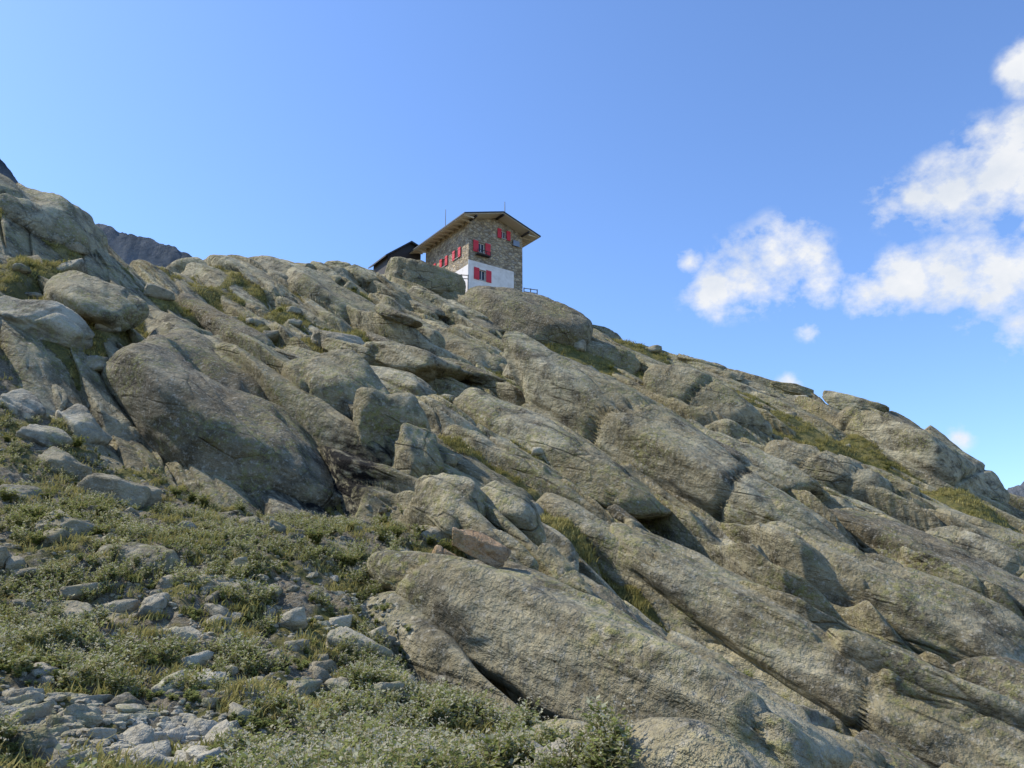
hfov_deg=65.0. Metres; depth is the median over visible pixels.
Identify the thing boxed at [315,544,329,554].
dwarf shrub
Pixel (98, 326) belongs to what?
rock
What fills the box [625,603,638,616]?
rock slab
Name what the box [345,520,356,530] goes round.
dwarf shrub
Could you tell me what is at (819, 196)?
sky
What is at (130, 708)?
stone
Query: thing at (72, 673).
stone
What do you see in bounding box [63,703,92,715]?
stone
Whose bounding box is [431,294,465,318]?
rock slab
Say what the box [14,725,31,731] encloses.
stone
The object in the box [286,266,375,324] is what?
rock slab
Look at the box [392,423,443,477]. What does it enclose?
boulder
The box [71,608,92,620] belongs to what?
stone
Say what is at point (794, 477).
rock slab
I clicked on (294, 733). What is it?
stone
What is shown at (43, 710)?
stone
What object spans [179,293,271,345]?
rock slab
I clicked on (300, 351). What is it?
rock slab
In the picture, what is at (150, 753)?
stone
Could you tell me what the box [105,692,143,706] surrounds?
stone
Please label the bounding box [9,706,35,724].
stone
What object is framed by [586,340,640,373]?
boulder
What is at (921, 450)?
boulder
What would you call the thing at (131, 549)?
rock slab
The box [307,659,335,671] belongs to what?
stone
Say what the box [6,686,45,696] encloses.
stone
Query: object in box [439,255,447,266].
window
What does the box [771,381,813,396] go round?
rock slab
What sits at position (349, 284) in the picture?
rock
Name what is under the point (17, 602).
stone
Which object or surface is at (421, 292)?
rock slab
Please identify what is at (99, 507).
dwarf shrub
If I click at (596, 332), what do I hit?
rock slab
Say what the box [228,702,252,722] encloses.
stone
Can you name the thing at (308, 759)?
flowering herb
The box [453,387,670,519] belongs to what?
rock slab
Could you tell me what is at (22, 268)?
rock
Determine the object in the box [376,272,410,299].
rock slab
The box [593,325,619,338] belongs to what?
rock slab
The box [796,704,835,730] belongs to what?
rock
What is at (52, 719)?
stone
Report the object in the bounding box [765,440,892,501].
boulder
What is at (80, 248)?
rock
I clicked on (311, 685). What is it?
stone
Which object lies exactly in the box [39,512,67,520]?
dwarf shrub
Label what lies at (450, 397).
rock
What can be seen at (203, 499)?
dwarf shrub
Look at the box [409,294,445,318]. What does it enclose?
rock slab
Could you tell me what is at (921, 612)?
rock slab
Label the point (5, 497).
dwarf shrub
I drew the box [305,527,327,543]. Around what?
dwarf shrub
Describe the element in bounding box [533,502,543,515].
rock
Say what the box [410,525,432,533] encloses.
rock
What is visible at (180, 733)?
stone
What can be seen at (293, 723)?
stone
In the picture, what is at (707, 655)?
rock slab
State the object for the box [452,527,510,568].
boulder
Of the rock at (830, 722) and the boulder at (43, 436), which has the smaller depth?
the rock at (830, 722)
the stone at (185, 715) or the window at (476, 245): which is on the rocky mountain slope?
the stone at (185, 715)
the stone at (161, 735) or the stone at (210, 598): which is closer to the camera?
the stone at (161, 735)
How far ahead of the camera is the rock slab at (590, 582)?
22.40 m
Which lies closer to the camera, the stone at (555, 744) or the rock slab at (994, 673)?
the stone at (555, 744)
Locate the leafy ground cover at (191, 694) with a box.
[0,432,587,767]
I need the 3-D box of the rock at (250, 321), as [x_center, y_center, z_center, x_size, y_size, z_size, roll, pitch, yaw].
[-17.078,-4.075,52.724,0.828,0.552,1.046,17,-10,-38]
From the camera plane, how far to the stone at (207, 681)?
9.62 m
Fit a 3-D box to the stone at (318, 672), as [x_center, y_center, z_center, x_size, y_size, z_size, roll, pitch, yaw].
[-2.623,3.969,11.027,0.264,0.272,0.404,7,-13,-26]
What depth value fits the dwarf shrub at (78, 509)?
18.33 m
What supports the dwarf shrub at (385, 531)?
on the rocky mountain slope
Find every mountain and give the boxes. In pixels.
[0,159,191,266]
[1007,482,1023,496]
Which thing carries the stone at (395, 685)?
on the rocky mountain slope
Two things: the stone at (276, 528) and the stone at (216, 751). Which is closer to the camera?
the stone at (216, 751)
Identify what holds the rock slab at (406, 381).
on the rocky mountain slope
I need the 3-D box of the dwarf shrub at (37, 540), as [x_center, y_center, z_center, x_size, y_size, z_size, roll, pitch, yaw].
[-8.883,2.889,15.076,0.469,0.285,0.334,12,-19,-37]
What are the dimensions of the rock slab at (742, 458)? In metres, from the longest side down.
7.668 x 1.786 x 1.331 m
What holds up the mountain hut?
on the rocky mountain slope
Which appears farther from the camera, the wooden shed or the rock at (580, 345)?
the wooden shed
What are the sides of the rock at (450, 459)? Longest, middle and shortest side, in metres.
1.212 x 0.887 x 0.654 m
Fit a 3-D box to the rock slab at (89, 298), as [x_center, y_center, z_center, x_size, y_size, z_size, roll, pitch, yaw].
[-18.106,-3.427,34.829,5.473,2.175,3.393,27,8,33]
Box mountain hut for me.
[409,202,540,291]
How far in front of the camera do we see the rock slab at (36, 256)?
41.45 m
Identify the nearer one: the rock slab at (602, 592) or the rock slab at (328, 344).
the rock slab at (602, 592)
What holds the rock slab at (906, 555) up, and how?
on the rocky mountain slope
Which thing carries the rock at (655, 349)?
on the rocky mountain slope
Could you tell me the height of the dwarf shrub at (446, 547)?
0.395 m
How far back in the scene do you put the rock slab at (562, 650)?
12.53 m
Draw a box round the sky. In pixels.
[0,0,1023,489]
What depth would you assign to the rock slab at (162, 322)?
39.80 m
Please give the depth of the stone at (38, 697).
8.06 m
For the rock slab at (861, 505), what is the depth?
45.59 m
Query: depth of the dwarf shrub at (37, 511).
17.34 m
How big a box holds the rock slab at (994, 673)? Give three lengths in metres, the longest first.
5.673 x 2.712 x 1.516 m
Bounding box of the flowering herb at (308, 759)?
[286,748,322,767]
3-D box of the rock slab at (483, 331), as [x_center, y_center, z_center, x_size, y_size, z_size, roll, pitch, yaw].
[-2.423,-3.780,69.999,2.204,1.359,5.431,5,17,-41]
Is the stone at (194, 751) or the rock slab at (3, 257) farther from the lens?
the rock slab at (3, 257)
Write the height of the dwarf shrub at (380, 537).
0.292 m
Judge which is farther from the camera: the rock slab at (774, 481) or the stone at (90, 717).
the rock slab at (774, 481)
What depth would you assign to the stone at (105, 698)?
8.40 m
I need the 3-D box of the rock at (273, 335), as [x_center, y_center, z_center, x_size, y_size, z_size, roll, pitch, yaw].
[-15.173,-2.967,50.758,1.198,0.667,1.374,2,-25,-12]
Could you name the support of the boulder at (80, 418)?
on the rocky mountain slope
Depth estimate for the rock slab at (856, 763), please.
14.69 m
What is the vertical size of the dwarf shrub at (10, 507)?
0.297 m
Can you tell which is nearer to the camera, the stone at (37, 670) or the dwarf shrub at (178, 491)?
the stone at (37, 670)
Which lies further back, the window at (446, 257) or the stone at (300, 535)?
the window at (446, 257)
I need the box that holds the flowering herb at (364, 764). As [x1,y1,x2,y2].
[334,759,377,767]
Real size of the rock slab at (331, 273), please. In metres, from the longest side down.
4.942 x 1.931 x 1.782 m
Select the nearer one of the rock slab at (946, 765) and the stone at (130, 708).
the stone at (130, 708)
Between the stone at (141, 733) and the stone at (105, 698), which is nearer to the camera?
the stone at (141, 733)
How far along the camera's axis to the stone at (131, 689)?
9.00 m
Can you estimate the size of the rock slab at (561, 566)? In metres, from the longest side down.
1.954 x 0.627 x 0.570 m
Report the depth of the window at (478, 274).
92.61 m
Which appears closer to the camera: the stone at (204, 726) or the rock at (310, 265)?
the stone at (204, 726)
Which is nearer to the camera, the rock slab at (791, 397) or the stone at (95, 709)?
the stone at (95, 709)
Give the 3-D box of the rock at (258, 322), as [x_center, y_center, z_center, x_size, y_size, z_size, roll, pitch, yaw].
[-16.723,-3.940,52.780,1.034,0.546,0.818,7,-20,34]
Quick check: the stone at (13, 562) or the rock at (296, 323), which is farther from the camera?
the rock at (296, 323)
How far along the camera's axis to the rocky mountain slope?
28.43 m
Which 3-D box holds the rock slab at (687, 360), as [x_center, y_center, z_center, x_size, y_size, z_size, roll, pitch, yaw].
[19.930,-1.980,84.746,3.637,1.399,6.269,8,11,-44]
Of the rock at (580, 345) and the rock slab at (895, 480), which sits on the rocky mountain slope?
the rock slab at (895, 480)
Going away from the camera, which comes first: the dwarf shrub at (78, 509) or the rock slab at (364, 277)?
the dwarf shrub at (78, 509)
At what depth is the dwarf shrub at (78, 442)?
25.00 m
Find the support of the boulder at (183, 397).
on the rocky mountain slope
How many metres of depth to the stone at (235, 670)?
10.50 m
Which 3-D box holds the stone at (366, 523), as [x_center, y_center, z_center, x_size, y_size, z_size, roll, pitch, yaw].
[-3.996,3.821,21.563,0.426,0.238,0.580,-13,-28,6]
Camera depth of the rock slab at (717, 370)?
80.93 m
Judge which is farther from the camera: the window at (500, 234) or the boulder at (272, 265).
the window at (500, 234)
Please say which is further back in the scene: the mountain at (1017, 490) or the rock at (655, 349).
the mountain at (1017, 490)
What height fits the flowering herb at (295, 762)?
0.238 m
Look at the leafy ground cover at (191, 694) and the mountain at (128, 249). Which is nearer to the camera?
the leafy ground cover at (191, 694)
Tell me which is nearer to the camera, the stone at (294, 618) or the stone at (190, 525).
the stone at (294, 618)
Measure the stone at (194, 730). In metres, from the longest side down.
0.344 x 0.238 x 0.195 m
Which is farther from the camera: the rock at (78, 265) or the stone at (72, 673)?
the rock at (78, 265)
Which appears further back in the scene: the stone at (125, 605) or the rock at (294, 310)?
the rock at (294, 310)
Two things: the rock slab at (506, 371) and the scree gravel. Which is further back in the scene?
the rock slab at (506, 371)
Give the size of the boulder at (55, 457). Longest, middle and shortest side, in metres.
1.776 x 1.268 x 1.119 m
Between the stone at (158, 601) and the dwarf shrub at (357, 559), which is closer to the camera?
the stone at (158, 601)
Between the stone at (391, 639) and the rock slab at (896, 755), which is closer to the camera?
the stone at (391, 639)
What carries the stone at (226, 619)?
on the rocky mountain slope
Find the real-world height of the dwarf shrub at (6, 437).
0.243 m
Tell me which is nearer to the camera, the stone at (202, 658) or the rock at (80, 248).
the stone at (202, 658)
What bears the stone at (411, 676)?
on the rocky mountain slope
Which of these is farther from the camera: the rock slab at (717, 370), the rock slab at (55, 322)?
the rock slab at (717, 370)
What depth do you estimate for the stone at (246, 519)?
20.05 m
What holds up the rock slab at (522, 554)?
on the rocky mountain slope
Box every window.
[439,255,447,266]
[452,246,460,260]
[473,239,490,254]
[474,267,491,282]
[497,228,510,240]
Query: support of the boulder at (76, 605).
on the rocky mountain slope
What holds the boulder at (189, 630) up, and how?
on the rocky mountain slope
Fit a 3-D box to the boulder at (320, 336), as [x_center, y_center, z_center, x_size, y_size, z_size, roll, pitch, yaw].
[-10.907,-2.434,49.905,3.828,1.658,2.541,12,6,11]
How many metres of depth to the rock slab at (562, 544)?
23.38 m
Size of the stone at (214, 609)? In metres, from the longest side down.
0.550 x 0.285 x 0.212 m
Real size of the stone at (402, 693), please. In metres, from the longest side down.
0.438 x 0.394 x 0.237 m
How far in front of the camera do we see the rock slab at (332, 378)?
33.82 m
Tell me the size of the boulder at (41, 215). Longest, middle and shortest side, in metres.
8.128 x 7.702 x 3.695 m
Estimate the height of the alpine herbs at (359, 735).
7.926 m
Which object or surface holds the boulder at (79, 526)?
on the rocky mountain slope
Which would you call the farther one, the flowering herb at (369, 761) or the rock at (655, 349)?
the rock at (655, 349)
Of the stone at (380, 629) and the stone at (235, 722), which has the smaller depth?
the stone at (235, 722)
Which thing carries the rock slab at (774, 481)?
on the rocky mountain slope
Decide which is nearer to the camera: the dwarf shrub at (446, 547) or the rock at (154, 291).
the dwarf shrub at (446, 547)
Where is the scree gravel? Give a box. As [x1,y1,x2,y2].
[0,410,533,767]
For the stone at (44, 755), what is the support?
on the rocky mountain slope
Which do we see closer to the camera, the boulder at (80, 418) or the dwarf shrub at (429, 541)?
the dwarf shrub at (429, 541)
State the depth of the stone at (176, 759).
6.46 m
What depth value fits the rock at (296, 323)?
56.04 m
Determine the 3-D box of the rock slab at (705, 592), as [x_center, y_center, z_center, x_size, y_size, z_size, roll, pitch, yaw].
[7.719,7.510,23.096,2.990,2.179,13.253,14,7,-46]
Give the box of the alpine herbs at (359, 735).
[0,400,646,767]
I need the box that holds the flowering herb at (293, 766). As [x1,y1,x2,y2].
[284,753,300,767]
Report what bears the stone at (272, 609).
on the rocky mountain slope
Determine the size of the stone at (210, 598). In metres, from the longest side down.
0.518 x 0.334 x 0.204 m
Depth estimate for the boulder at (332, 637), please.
12.58 m
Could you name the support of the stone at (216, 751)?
on the rocky mountain slope
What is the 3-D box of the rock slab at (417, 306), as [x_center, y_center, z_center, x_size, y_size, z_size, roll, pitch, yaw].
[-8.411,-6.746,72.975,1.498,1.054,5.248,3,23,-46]
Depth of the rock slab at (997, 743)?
18.84 m
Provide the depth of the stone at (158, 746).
6.66 m
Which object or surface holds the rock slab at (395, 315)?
on the rocky mountain slope
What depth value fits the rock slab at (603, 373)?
56.76 m
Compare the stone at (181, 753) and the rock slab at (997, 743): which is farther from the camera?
the rock slab at (997, 743)
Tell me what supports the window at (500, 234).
in the mountain hut
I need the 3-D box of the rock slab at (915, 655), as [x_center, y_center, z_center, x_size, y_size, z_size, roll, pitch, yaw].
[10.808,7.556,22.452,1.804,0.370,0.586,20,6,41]
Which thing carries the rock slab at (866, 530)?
on the rocky mountain slope
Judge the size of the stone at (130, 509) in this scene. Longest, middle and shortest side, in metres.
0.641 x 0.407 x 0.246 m
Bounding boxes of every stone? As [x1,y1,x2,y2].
[0,547,11,568]
[0,705,22,717]
[1,691,44,704]
[5,555,24,574]
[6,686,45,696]
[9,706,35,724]
[11,567,37,580]
[12,599,37,609]
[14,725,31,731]
[15,699,36,706]
[17,743,70,765]
[27,662,58,677]
[29,700,54,721]
[39,675,54,683]
[42,528,69,542]
[46,714,73,726]
[46,749,97,767]
[49,725,69,732]
[50,748,69,760]
[57,671,82,686]
[59,582,110,599]
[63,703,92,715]
[70,694,111,703]
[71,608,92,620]
[73,709,102,726]
[84,727,116,739]
[87,706,100,715]
[101,599,138,612]
[102,533,117,539]
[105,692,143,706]
[115,703,146,712]
[117,733,123,739]
[120,686,145,692]
[121,740,169,757]
[123,723,153,746]
[125,507,139,514]
[133,749,176,767]
[137,603,162,619]
[138,592,170,611]
[151,670,184,695]
[154,573,189,588]
[154,731,166,741]
[166,726,190,744]
[168,757,188,762]
[173,520,197,531]
[174,650,213,667]
[174,747,186,758]
[179,713,196,717]
[186,716,200,736]
[186,745,209,763]
[188,671,220,687]
[193,747,222,764]
[194,718,217,735]
[200,586,218,591]
[200,697,221,708]
[203,719,237,744]
[204,590,221,603]
[204,603,230,616]
[206,614,231,625]
[217,665,238,675]
[223,635,243,646]
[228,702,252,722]
[229,720,239,728]
[231,557,246,568]
[238,516,260,525]
[245,676,263,682]
[260,584,283,598]
[266,605,275,618]
[266,649,283,661]
[268,523,287,534]
[269,519,286,528]
[279,606,307,629]
[281,713,294,722]
[283,730,299,739]
[284,639,309,651]
[284,679,322,696]
[287,533,303,540]
[289,714,302,728]
[305,725,333,740]
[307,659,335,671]
[311,654,328,661]
[312,663,328,681]
[324,678,348,690]
[329,615,352,626]
[352,565,364,573]
[356,519,370,525]
[365,681,403,696]
[367,626,387,638]
[383,635,395,647]
[394,672,415,682]
[398,692,411,702]
[527,740,542,748]
[534,736,574,765]
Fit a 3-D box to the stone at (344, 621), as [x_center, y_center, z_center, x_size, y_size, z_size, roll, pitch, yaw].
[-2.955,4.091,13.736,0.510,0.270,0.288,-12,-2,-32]
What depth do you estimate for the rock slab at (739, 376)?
81.12 m
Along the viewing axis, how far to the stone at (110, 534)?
15.63 m
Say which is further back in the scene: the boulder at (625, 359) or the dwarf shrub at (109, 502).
the boulder at (625, 359)
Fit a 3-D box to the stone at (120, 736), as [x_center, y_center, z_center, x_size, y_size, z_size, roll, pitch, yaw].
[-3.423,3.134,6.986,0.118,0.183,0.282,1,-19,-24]
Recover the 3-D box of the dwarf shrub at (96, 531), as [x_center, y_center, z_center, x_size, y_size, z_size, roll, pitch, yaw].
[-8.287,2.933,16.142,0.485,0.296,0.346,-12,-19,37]
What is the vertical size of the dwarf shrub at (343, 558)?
0.357 m
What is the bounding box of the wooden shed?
[368,241,420,273]
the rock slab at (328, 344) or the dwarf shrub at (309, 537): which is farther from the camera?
the rock slab at (328, 344)
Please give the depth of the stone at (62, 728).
6.83 m
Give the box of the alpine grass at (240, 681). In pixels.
[0,207,1020,767]
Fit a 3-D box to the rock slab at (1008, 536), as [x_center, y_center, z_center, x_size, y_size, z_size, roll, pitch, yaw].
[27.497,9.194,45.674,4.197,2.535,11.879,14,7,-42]
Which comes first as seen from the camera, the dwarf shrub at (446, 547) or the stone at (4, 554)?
the stone at (4, 554)
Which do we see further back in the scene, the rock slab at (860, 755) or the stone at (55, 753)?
the rock slab at (860, 755)
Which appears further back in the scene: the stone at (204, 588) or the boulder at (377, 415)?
the boulder at (377, 415)
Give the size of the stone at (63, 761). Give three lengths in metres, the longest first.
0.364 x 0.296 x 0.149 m
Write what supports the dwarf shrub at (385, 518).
on the rocky mountain slope
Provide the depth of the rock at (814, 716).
19.98 m
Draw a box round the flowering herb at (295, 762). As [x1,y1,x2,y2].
[290,756,332,767]
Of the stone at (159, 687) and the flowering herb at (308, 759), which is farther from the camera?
the stone at (159, 687)
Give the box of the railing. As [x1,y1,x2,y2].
[523,288,537,293]
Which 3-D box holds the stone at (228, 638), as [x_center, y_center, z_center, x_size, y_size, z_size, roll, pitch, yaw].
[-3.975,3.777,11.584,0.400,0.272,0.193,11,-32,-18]
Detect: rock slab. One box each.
[0,252,11,264]
[0,295,94,348]
[28,255,41,262]
[43,270,148,332]
[51,384,67,410]
[96,542,183,574]
[143,309,241,368]
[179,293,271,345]
[269,345,302,357]
[281,349,389,414]
[282,346,319,356]
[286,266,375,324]
[310,261,360,285]
[312,262,340,283]
[321,337,373,365]
[325,260,350,267]
[345,264,380,287]
[364,341,472,381]
[366,332,396,342]
[366,550,853,767]
[370,365,436,395]
[373,304,422,328]
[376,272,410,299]
[406,298,438,320]
[408,286,439,301]
[408,314,506,374]
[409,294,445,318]
[417,324,445,348]
[430,427,443,435]
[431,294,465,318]
[440,357,505,384]
[448,299,488,319]
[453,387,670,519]
[465,312,504,335]
[470,327,498,338]
[492,529,538,570]
[502,331,856,547]
[502,364,511,375]
[535,492,725,644]
[536,543,592,594]
[542,523,578,571]
[580,573,598,586]
[585,365,616,379]
[590,585,640,623]
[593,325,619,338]
[593,328,613,340]
[607,504,643,526]
[610,522,994,767]
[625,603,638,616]
[635,615,666,639]
[652,621,667,634]
[666,630,811,723]
[677,356,726,369]
[686,418,829,501]
[688,362,736,380]
[706,642,861,736]
[707,435,751,464]
[723,369,744,380]
[744,463,793,492]
[764,521,1023,663]
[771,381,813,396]
[771,393,799,406]
[780,393,795,400]
[806,721,879,767]
[812,723,886,767]
[822,390,889,412]
[822,495,855,508]
[823,487,888,515]
[828,508,1023,615]
[849,759,870,767]
[854,730,930,767]
[861,464,919,495]
[865,678,1023,767]
[879,640,923,660]
[883,411,922,429]
[885,762,895,767]
[900,546,1008,592]
[912,551,978,579]
[922,498,1023,549]
[924,425,960,449]
[939,763,961,767]
[951,655,1023,702]
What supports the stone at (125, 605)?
on the rocky mountain slope
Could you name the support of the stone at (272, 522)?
on the rocky mountain slope
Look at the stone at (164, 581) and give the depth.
13.60 m
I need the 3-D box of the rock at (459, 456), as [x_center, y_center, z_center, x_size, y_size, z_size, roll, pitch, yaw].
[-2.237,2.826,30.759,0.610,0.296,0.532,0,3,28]
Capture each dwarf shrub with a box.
[0,433,12,441]
[0,486,18,501]
[3,504,18,511]
[10,512,40,528]
[20,513,40,523]
[21,505,47,518]
[26,530,50,545]
[34,488,55,501]
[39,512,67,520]
[55,511,86,518]
[61,500,92,514]
[72,434,89,447]
[87,523,109,534]
[93,503,112,515]
[95,496,118,508]
[170,485,185,497]
[184,491,201,501]
[196,494,216,505]
[301,545,324,557]
[304,530,324,541]
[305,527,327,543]
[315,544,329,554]
[332,550,355,566]
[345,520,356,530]
[345,553,362,567]
[372,530,388,541]
[374,513,395,524]
[379,527,392,535]
[388,526,404,537]
[408,523,427,535]
[422,534,439,545]
[438,538,452,551]
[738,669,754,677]
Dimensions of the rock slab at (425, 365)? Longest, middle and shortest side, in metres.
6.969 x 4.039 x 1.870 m
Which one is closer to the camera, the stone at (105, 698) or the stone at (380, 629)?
the stone at (105, 698)
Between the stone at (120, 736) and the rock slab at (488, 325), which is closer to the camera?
the stone at (120, 736)
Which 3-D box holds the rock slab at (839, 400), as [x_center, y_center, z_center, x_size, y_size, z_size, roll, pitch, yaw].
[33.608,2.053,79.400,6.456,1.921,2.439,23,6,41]
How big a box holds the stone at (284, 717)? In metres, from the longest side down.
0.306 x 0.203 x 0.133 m
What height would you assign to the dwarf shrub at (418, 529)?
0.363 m
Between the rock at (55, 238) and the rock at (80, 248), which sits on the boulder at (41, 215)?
the rock at (55, 238)
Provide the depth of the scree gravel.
9.86 m
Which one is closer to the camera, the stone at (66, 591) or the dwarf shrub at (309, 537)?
the stone at (66, 591)
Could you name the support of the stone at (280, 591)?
on the rocky mountain slope
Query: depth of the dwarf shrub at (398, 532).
19.75 m
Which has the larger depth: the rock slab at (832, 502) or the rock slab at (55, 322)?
the rock slab at (832, 502)
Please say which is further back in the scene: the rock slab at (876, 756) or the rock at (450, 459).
the rock at (450, 459)
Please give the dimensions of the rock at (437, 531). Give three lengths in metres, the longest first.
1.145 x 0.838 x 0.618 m
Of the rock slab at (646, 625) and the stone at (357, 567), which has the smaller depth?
the stone at (357, 567)
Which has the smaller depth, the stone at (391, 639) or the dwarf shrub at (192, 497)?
the stone at (391, 639)
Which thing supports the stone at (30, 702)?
on the rocky mountain slope
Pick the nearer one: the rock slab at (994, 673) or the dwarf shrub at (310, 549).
the dwarf shrub at (310, 549)
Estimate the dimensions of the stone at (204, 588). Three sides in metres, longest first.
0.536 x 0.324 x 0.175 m
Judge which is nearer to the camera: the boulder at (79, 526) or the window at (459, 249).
the boulder at (79, 526)
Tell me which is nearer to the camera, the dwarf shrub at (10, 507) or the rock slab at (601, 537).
the dwarf shrub at (10, 507)
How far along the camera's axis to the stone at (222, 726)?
7.51 m
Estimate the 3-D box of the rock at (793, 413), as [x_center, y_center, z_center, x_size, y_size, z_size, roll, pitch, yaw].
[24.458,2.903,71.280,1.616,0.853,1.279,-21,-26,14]
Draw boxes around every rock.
[11,263,31,274]
[25,292,42,299]
[51,234,61,242]
[56,258,87,273]
[65,241,88,254]
[84,355,107,372]
[95,323,120,331]
[143,283,173,300]
[246,318,254,323]
[254,318,264,325]
[263,330,278,341]
[286,306,301,313]
[287,319,302,327]
[304,263,314,269]
[344,281,359,292]
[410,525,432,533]
[419,526,451,543]
[440,394,455,403]
[440,453,457,467]
[455,454,461,460]
[531,447,543,455]
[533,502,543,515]
[573,339,585,351]
[645,345,661,352]
[785,412,796,416]
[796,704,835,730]
[800,706,827,727]
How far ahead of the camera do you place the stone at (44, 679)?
8.99 m
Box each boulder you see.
[0,173,107,254]
[0,388,50,420]
[0,484,42,502]
[8,726,59,754]
[13,599,97,621]
[15,424,73,448]
[33,516,98,536]
[38,446,91,480]
[55,403,111,445]
[75,473,161,508]
[100,327,340,509]
[158,626,201,642]
[192,574,259,593]
[256,257,302,280]
[311,330,364,350]
[325,626,393,660]
[353,387,430,447]
[384,257,465,295]
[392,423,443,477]
[415,473,486,536]
[432,545,456,555]
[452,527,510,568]
[458,285,592,345]
[480,480,545,546]
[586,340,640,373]
[643,364,772,436]
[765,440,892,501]
[833,406,1009,503]
[925,525,1023,576]
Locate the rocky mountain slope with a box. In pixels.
[0,183,1023,767]
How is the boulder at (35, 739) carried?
on the rocky mountain slope
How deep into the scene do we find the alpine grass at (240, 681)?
15.44 m
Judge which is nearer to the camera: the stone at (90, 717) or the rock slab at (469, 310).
the stone at (90, 717)
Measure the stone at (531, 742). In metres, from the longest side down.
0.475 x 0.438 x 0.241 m
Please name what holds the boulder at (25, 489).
on the rocky mountain slope
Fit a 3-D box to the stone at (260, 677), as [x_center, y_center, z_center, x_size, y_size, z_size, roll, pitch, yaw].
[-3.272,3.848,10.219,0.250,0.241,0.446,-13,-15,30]
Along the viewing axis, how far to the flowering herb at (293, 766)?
5.00 m
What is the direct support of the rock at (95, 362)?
on the rocky mountain slope
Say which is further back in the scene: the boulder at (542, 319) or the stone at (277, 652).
the boulder at (542, 319)
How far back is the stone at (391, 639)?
13.87 m
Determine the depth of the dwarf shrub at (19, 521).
16.15 m
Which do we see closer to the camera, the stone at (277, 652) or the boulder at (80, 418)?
the stone at (277, 652)
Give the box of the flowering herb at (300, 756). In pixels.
[278,746,317,767]
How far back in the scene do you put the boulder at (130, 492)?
21.92 m
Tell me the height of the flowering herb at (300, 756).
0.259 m
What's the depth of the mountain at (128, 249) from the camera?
1599.63 m
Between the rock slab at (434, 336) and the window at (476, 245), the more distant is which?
the window at (476, 245)
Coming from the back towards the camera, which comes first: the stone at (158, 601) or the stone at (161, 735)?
the stone at (158, 601)
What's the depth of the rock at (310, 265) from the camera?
75.23 m
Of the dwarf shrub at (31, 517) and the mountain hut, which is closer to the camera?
the dwarf shrub at (31, 517)
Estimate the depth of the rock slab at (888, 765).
15.95 m
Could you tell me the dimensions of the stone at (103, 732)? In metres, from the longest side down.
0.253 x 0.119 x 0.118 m
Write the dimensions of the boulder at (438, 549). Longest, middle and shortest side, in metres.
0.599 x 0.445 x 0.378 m
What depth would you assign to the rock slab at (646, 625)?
19.69 m
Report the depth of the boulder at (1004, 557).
37.89 m
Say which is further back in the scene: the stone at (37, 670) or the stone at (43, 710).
the stone at (37, 670)
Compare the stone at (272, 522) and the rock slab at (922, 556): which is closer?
the stone at (272, 522)
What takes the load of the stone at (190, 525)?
on the rocky mountain slope
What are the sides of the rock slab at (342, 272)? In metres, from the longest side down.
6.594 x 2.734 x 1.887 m
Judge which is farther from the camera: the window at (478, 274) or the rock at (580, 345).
the window at (478, 274)
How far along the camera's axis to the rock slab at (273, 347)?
43.64 m
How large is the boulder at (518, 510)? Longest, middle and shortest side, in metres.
2.622 x 1.502 x 1.341 m
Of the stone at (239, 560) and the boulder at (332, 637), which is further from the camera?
the stone at (239, 560)
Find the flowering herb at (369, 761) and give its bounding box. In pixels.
[344,757,383,767]
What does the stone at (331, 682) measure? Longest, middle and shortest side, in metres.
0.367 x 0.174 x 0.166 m
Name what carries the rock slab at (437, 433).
on the rocky mountain slope
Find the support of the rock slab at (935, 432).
on the rocky mountain slope
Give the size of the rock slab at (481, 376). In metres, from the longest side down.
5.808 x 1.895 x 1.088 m
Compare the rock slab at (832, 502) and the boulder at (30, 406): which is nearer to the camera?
the boulder at (30, 406)
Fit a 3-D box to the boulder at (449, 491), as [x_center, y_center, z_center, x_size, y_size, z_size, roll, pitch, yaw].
[-1.615,3.242,21.582,1.908,1.621,3.370,11,0,-34]
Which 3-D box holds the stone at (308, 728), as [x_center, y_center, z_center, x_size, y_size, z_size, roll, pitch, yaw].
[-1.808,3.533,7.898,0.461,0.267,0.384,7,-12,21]
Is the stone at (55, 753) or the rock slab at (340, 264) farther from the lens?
the rock slab at (340, 264)
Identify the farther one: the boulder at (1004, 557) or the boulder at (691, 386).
the boulder at (691, 386)
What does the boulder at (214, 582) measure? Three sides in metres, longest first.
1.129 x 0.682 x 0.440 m
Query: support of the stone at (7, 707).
on the rocky mountain slope
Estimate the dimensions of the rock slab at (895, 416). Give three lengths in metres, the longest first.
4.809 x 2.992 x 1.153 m
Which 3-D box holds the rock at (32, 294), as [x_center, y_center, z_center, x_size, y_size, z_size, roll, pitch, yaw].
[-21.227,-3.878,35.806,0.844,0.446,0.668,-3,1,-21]
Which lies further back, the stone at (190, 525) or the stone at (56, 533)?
the stone at (190, 525)
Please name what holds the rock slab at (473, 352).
on the rocky mountain slope
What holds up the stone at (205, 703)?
on the rocky mountain slope
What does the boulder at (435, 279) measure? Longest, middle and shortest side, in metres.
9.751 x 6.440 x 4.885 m
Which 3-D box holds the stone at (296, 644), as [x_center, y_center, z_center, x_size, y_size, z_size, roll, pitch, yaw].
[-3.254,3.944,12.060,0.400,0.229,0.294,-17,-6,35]
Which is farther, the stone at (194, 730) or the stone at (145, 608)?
the stone at (145, 608)
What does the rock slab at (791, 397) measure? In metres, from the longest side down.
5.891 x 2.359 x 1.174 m
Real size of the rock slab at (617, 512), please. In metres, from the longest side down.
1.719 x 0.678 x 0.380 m
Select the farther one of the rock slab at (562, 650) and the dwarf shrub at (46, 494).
the dwarf shrub at (46, 494)
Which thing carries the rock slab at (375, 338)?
on the rocky mountain slope

